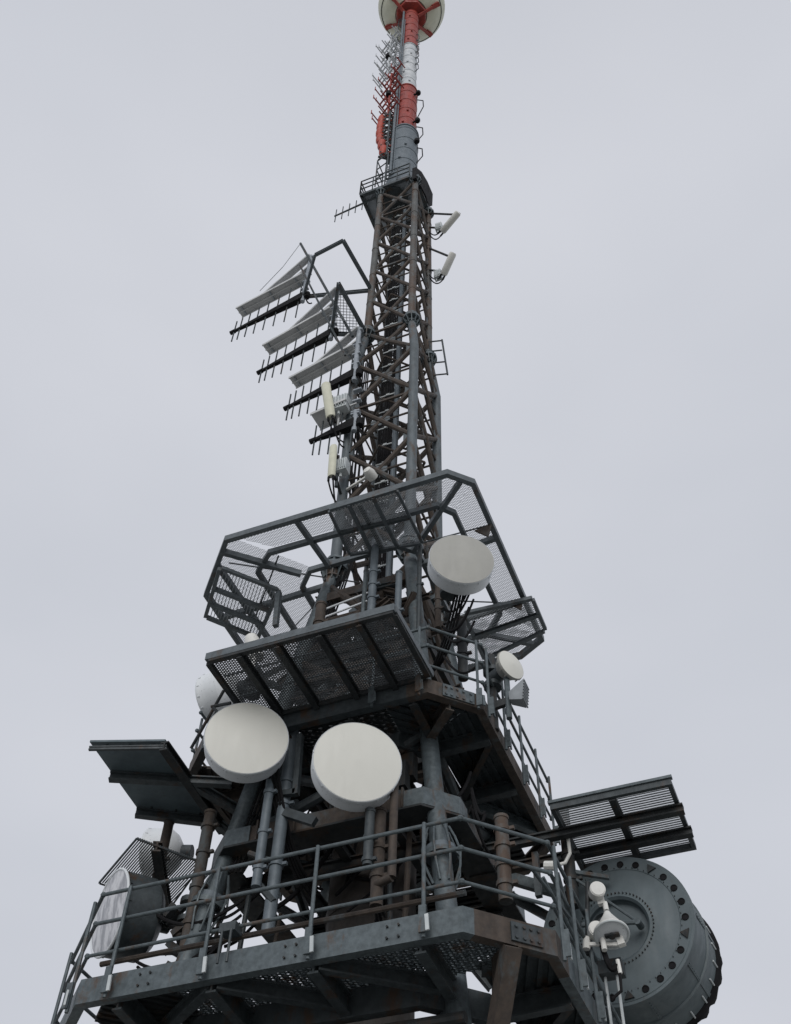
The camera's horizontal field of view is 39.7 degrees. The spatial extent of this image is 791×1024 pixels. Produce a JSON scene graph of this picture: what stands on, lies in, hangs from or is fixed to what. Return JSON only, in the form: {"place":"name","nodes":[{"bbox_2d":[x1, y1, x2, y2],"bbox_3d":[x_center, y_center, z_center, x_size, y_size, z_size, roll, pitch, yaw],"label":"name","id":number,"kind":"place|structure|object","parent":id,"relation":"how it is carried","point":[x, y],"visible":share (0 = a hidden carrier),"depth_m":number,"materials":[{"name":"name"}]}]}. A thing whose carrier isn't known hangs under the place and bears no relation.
{"place":"outdoors","nodes":[
{"label":"outdoors","id":0,"kind":"place"},
{"bbox_2d":[0,0,790,1023],"label":"sky","id":1,"kind":"structure","parent":0,"point":[611,312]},
{"bbox_3d":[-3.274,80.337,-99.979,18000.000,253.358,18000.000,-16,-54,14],"label":"ground","id":2,"kind":"structure","parent":0,"visible":0},
{"bbox_2d":[51,9,625,1023],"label":"lattice tower","id":3,"kind":"structure","parent":2,"relation":"on","point":[387,897],"depth_m":16.46,"materials":[{"name":"metal"}]},
{"bbox_2d":[90,867,188,962],"bbox_3d":[-3.656,6.310,16.239,1.467,1.868,1.570,27,-55,-19],"label":"drum antenna","id":4,"kind":"object","parent":3,"relation":"attached to","point":[143,929],"visible":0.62,"depth_m":16.08,"materials":[{"name":"pale white radome plastic"},{"name":"dark grey painted steel"}]},
{"bbox_2d":[98,837,195,907],"bbox_3d":[-3.780,5.688,17.138,1.266,0.225,1.506,27,-55,-19],"label":"ice shield","id":5,"kind":"object","parent":3,"relation":"attached to","point":[159,860],"visible":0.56,"depth_m":16.99,"materials":[{"name":"grey paint"}]},
{"bbox_2d":[139,828,193,876],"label":"drum antenna","id":6,"kind":"object","parent":3,"relation":"attached to","point":[176,844],"visible":0.42,"depth_m":18.90,"materials":[{"name":"grey paint"}]},
{"bbox_2d":[88,739,258,835],"bbox_3d":[-3.449,4.622,17.503,1.950,0.573,3.077,-16,-54,14],"label":"ice shield","id":7,"kind":"object","parent":3,"relation":"attached to","point":[156,779],"visible":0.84,"depth_m":17.41,"materials":[{"name":"metal"}]},
{"bbox_2d":[195,669,259,719],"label":"drum antenna","id":8,"kind":"object","parent":3,"relation":"attached to","point":[208,689],"visible":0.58,"depth_m":19.88,"materials":[{"name":"grey paint"}]},
{"bbox_2d":[203,703,288,782],"bbox_3d":[-2.318,3.670,16.877,1.295,1.300,0.751,8,-51,-5],"label":"drum antenna","id":9,"kind":"object","parent":3,"relation":"attached to","point":[246,742],"visible":1,"depth_m":16.58,"materials":[{"name":"grey paint"}]},
{"bbox_2d":[244,633,263,665],"bbox_3d":[-2.598,2.575,20.025,0.404,0.836,0.303,17,-53,-11],"label":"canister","id":10,"kind":"object","parent":3,"relation":"attached to","point":[249,637],"visible":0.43,"depth_m":20.10,"materials":[{"name":"white plastic"}]},
{"bbox_2d":[190,603,433,748],"bbox_3d":[-1.534,2.683,16.814,3.944,0.777,1.591,-16,-54,14],"label":"ice shield","id":11,"kind":"object","parent":3,"relation":"attached to","point":[242,652],"visible":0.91,"depth_m":16.88,"materials":[{"name":"metal"}]},
{"bbox_2d":[283,326,365,420],"bbox_3d":[-1.848,-3.600,29.152,2.515,3.521,0.387,-24,-56,19],"label":"log periodic antenna","id":12,"kind":"object","parent":3,"relation":"attached to","point":[333,358],"visible":0.94,"depth_m":29.48,"materials":[{"name":"grey metal"}]},
{"bbox_2d":[321,381,350,447],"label":"panel antenna","id":13,"kind":"object","parent":3,"relation":"attached to","point":[332,411],"visible":0.96,"depth_m":26.98,"materials":[{"name":"grey paint"}]},
{"bbox_2d":[302,239,370,297],"bbox_3d":[-1.967,-7.014,32.544,2.086,0.130,1.858,-16,-54,14],"label":"outrigger frame","id":14,"kind":"object","parent":3,"relation":"attached to","point":[353,259],"visible":0.92,"depth_m":32.37,"materials":[{"name":"grey metal"}]},
{"bbox_2d":[229,254,312,341],"bbox_3d":[-3.772,-6.565,33.993,2.972,3.881,0.387,-22,-55,19],"label":"log periodic antenna","id":15,"kind":"object","parent":14,"relation":"attached to","point":[286,283],"visible":0.94,"depth_m":34.20,"materials":[{"name":"grey metal"}]},
{"bbox_2d":[309,387,366,454],"bbox_3d":[-1.384,-2.091,26.671,1.562,2.648,0.531,-20,-55,17],"label":"log periodic antenna","id":16,"kind":"object","parent":3,"relation":"attached to","point":[353,423],"visible":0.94,"depth_m":26.65,"materials":[{"name":"black metal"}]},
{"bbox_2d":[327,444,350,502],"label":"panel antenna","id":17,"kind":"object","parent":3,"relation":"attached to","point":[338,467],"visible":0.81,"depth_m":24.71,"materials":[{"name":"grey paint"}]},
{"bbox_2d":[330,282,365,336],"bbox_3d":[-1.264,-5.577,30.215,1.087,0.138,1.631,3,-51,0],"label":"outrigger frame","id":18,"kind":"object","parent":3,"relation":"attached to","point":[339,286],"visible":0.84,"depth_m":30.25,"materials":[{"name":"metal"}]},
{"bbox_2d":[256,287,339,382],"bbox_3d":[-2.727,-5.037,31.664,2.871,3.791,0.387,-25,-56,20],"label":"log periodic antenna","id":19,"kind":"object","parent":18,"relation":"attached to","point":[313,318],"visible":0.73,"depth_m":31.89,"materials":[{"name":"grey metal"}]},
{"bbox_2d":[260,242,353,355],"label":"stay rods","id":20,"kind":"object","parent":18,"relation":"attached to","point":[325,288],"visible":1,"depth_m":32.05,"materials":[{"name":"grey paint"}]},
{"bbox_2d":[334,196,375,221],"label":"yagi antenna","id":21,"kind":"object","parent":3,"relation":"attached to","point":[355,206],"visible":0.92,"depth_m":38.83,"materials":[{"name":"grey paint"}]},
{"bbox_2d":[311,722,401,811],"bbox_3d":[-0.614,3.790,15.692,1.287,1.295,0.896,11,-52,-7],"label":"drum antenna","id":22,"kind":"object","parent":3,"relation":"attached to","point":[356,767],"visible":1,"depth_m":15.37,"materials":[{"name":"grey paint"}]},
{"bbox_2d":[346,467,377,490],"bbox_3d":[-0.868,-0.724,24.716,0.950,0.266,0.303,-25,-56,20],"label":"dish","id":23,"kind":"object","parent":3,"relation":"attached to","point":[370,474],"visible":1,"depth_m":24.54,"materials":[{"name":"white plastic"}]},
{"bbox_2d":[203,469,543,690],"bbox_3d":[-0.561,1.832,22.822,6.214,0.936,5.256,-16,-54,14],"label":"canopy","id":24,"kind":"object","parent":3,"relation":"attached to","point":[265,562],"visible":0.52,"depth_m":21.94,"materials":[{"name":"metal"}]},
{"bbox_2d":[203,566,281,638],"bbox_3d":[-3.203,2.179,22.018,1.421,1.097,1.624,20,-53,-14],"label":"ice shield","id":25,"kind":"object","parent":24,"relation":"attached to","point":[275,603],"visible":0.95,"depth_m":22.35,"materials":[{"name":"metal"}]},
{"bbox_2d":[328,488,422,556],"bbox_3d":[-0.401,0.289,21.237,1.516,0.118,1.458,-16,-54,14],"label":"ice shield","id":26,"kind":"object","parent":24,"relation":"attached to","point":[361,528],"visible":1,"depth_m":21.20,"materials":[{"name":"metal"}]},
{"bbox_2d":[462,596,546,659],"bbox_3d":[2.332,2.420,22.843,1.552,0.119,1.503,-16,-54,14],"label":"ice shield","id":27,"kind":"object","parent":24,"relation":"attached to","point":[532,617],"visible":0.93,"depth_m":22.79,"materials":[{"name":"metal"}]},
{"bbox_2d":[376,111,392,163],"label":"panel antenna","id":28,"kind":"object","parent":3,"relation":"attached to","point":[383,145],"visible":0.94,"depth_m":43.40,"materials":[{"name":"red paint"}]},
{"bbox_2d":[372,26,402,91],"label":"dipole array","id":29,"kind":"object","parent":3,"relation":"attached to","point":[389,56],"visible":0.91,"depth_m":51.61,"materials":[{"name":"white paint"}]},
{"bbox_2d":[371,57,404,124],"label":"dipole array","id":30,"kind":"object","parent":3,"relation":"attached to","point":[388,95],"visible":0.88,"depth_m":47.18,"materials":[{"name":"red paint"}]},
{"bbox_2d":[378,0,444,42],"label":"radome","id":31,"kind":"object","parent":3,"relation":"on","point":[431,14],"visible":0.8,"depth_m":58.00,"materials":[{"name":"grey paint"}]},
{"bbox_2d":[413,117,419,123],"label":"obstruction light","id":32,"kind":"object","parent":3,"relation":"attached to","point":[417,120],"visible":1,"depth_m":44.20,"materials":[{"name":"black plastic"}]},
{"bbox_2d":[414,138,419,143],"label":"obstruction light","id":33,"kind":"object","parent":3,"relation":"attached to","point":[416,140],"visible":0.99,"depth_m":42.42,"materials":[{"name":"black plastic"}]},
{"bbox_2d":[413,90,420,95],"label":"obstruction light","id":34,"kind":"object","parent":3,"relation":"attached to","point":[418,93],"visible":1,"depth_m":46.85,"materials":[{"name":"black plastic"}]},
{"bbox_2d":[429,247,455,283],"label":"panel antenna","id":35,"kind":"object","parent":3,"relation":"attached to","point":[439,273],"visible":1,"depth_m":33.32,"materials":[{"name":"white plastic"}]},
{"bbox_2d":[429,210,460,239],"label":"panel antenna","id":36,"kind":"object","parent":3,"relation":"attached to","point":[439,227],"visible":1,"depth_m":35.67,"materials":[{"name":"white plastic"}]},
{"bbox_2d":[427,535,494,600],"bbox_3d":[1.198,1.021,19.511,1.168,1.187,1.064,-16,-54,14],"label":"drum antenna","id":37,"kind":"object","parent":3,"relation":"attached to","point":[460,564],"visible":1,"depth_m":19.24,"materials":[{"name":"grey paint"}]},
{"bbox_2d":[483,651,523,692],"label":"drum antenna","id":38,"kind":"object","parent":3,"relation":"attached to","point":[508,665],"visible":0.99,"depth_m":18.01,"materials":[{"name":"grey paint"}]},
{"bbox_2d":[494,677,528,720],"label":"sector antenna","id":39,"kind":"object","parent":3,"relation":"attached to","point":[517,695],"visible":0.88,"depth_m":17.42,"materials":[{"name":"metal"}]},
{"bbox_2d":[543,839,571,870],"bbox_3d":[2.353,5.034,16.080,0.470,0.626,0.201,25,-55,-17],"label":"white conduit","id":40,"kind":"object","parent":3,"relation":"attached to","point":[547,865],"visible":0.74,"depth_m":16.01,"materials":[{"name":"plastic"}]},
{"bbox_2d":[470,774,696,881],"bbox_3d":[2.693,4.970,16.552,3.465,0.288,1.778,-16,-54,14],"label":"ice shield","id":41,"kind":"object","parent":3,"relation":"attached to","point":[621,821],"visible":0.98,"depth_m":16.27,"materials":[{"name":"grey paint"}]},
{"bbox_2d":[585,881,622,999],"bbox_3d":[2.662,5.566,14.340,0.159,1.775,0.504,34,-58,-23],"label":"antenna cluster pole","id":42,"kind":"object","parent":3,"relation":"attached to","point":[616,966],"visible":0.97,"depth_m":13.97,"materials":[{"name":"metal"}]},
{"bbox_2d":[587,921,598,940],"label":"drum antenna","id":43,"kind":"object","parent":42,"relation":"attached to","point":[592,925],"visible":0.52,"depth_m":14.32,"materials":[{"name":"white plastic"}]},
{"bbox_2d":[588,881,605,901],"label":"drum antenna","id":44,"kind":"object","parent":42,"relation":"attached to","point":[597,889],"visible":1,"depth_m":14.72,"materials":[{"name":"white plastic"}]},
{"bbox_2d":[593,897,629,951],"bbox_3d":[2.801,5.263,14.388,0.470,1.030,0.463,-16,-54,14],"label":"cone lamp","id":45,"kind":"object","parent":42,"relation":"attached to","point":[609,927],"visible":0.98,"depth_m":14.12,"materials":[{"name":"white plastic"}]},
{"bbox_2d":[583,935,625,950],"bbox_3d":[2.696,5.572,14.207,0.564,0.206,0.094,-16,-54,14],"label":"mounting bracket","id":46,"kind":"object","parent":3,"relation":"attached to","point":[588,944],"visible":0.95,"depth_m":14.15,"materials":[{"name":"white metal"}]},
{"bbox_2d":[544,857,722,1023],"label":"parabolic antenna","id":47,"kind":"object","parent":3,"relation":"attached to","point":[669,954],"visible":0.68,"depth_m":15.22,"materials":[{"name":"dark grey painted steel"},{"name":"black rubber"},{"name":"galvanised steel"}]}
]}

